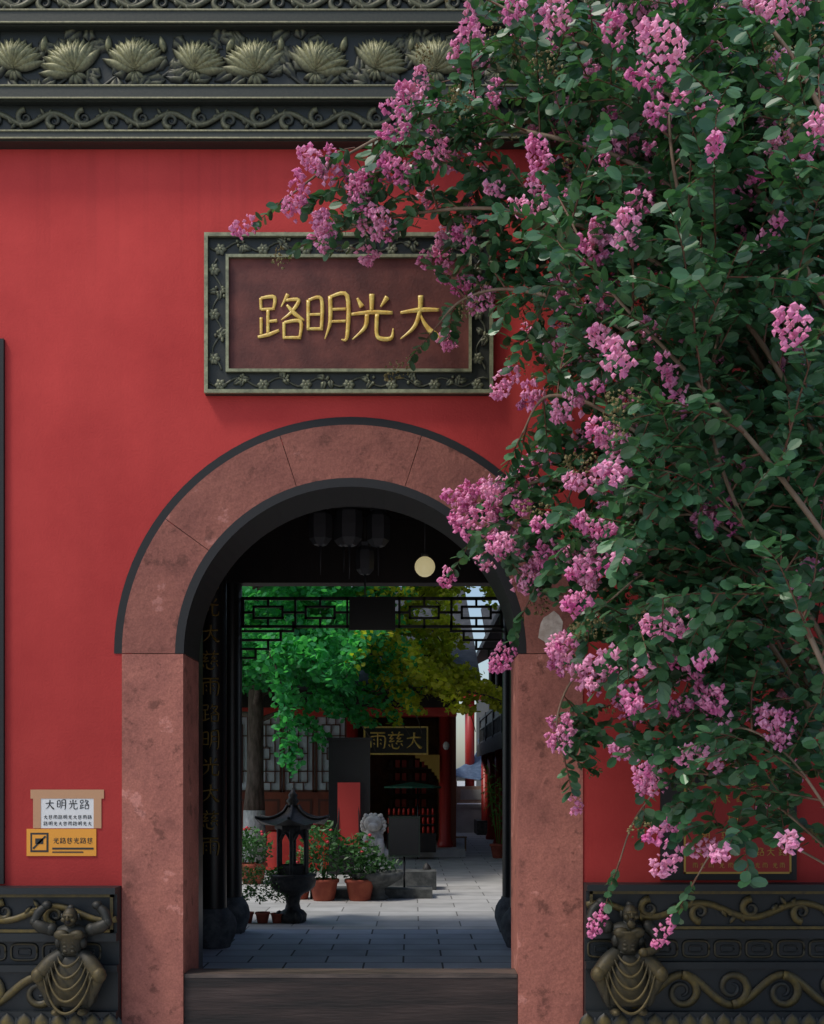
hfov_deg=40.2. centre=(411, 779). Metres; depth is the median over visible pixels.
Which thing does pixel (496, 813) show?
bamboo plant
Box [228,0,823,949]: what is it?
crepe myrtle
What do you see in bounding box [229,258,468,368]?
plaque panel
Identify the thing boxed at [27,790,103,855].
wall signs
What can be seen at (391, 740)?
shop plaque
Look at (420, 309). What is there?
plaque text
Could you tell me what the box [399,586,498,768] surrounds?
sky
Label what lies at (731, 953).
pedestal
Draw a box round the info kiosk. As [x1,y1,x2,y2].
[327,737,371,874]
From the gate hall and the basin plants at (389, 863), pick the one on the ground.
the gate hall
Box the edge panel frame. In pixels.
[0,338,4,883]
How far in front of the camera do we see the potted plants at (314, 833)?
14.46 m
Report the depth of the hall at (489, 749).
29.16 m
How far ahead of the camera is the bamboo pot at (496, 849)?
22.24 m
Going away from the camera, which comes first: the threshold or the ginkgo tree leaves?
the threshold
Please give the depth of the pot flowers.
14.58 m
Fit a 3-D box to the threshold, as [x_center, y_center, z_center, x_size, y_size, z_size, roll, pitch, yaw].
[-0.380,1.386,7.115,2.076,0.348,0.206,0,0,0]
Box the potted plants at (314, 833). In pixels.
[242,820,385,904]
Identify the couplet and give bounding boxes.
[203,584,220,859]
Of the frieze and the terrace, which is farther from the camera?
the terrace
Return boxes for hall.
[199,506,510,967]
[242,587,480,856]
[463,605,499,785]
[476,607,501,842]
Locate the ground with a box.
[242,781,501,928]
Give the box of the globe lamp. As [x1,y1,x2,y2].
[415,523,434,576]
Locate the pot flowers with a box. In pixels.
[243,824,371,863]
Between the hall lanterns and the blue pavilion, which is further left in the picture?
the hall lanterns
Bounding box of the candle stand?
[384,782,466,858]
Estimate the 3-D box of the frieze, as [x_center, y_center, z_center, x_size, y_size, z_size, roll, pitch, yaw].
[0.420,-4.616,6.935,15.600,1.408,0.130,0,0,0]
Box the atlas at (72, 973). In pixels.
[30,901,111,1015]
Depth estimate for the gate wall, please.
7.00 m
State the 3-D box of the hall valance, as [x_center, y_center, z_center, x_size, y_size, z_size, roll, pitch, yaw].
[-0.380,-1.445,10.766,2.485,0.593,0.040,0,0,0]
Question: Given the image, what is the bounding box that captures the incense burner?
[254,788,329,923]
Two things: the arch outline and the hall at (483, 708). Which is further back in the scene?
the hall at (483, 708)
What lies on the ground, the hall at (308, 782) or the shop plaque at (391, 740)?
the hall at (308, 782)
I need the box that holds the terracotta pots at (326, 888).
[242,862,372,923]
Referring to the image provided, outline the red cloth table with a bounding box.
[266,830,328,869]
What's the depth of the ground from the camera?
14.04 m
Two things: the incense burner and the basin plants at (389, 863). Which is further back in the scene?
the basin plants at (389, 863)
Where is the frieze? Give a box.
[0,0,823,148]
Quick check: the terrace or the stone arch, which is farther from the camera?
the terrace
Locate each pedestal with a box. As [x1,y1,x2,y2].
[0,886,121,1023]
[579,882,823,1023]
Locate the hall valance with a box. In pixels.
[242,597,501,658]
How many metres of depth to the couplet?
9.70 m
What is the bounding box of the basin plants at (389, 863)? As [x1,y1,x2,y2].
[354,853,402,872]
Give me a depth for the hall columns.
10.67 m
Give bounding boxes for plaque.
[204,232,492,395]
[364,726,448,781]
[660,775,796,879]
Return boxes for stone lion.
[358,813,388,864]
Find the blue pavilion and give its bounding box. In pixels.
[456,739,480,780]
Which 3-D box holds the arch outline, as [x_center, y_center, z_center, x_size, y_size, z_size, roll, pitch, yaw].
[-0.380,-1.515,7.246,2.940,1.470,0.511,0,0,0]
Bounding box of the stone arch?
[122,425,582,1023]
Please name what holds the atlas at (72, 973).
attached to the pedestal at (26, 948)
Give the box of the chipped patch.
[538,611,562,643]
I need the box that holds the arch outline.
[114,417,587,661]
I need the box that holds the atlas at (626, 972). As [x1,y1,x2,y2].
[585,897,667,1015]
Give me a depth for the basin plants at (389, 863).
14.59 m
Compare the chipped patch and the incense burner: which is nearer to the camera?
the chipped patch
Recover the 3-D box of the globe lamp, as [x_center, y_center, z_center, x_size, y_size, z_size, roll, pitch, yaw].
[0.113,-2.108,9.900,0.180,0.663,0.180,0,0,0]
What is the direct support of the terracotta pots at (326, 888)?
on the ground
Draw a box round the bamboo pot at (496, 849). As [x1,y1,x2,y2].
[490,843,501,857]
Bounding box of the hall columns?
[203,574,510,948]
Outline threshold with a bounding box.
[184,968,517,1023]
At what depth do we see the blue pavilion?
37.07 m
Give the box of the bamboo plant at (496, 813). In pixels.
[480,765,501,843]
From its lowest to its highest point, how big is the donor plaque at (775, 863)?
0.648 m
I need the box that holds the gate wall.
[0,149,823,1020]
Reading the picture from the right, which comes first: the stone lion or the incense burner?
the stone lion
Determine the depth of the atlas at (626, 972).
6.75 m
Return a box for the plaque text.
[258,291,441,341]
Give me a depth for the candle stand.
21.76 m
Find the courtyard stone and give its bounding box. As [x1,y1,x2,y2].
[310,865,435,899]
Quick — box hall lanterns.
[308,508,389,596]
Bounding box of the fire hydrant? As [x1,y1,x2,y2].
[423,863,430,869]
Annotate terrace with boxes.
[456,779,486,834]
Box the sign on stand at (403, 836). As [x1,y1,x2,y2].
[388,816,419,887]
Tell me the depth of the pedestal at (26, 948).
6.90 m
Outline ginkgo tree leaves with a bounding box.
[242,586,501,861]

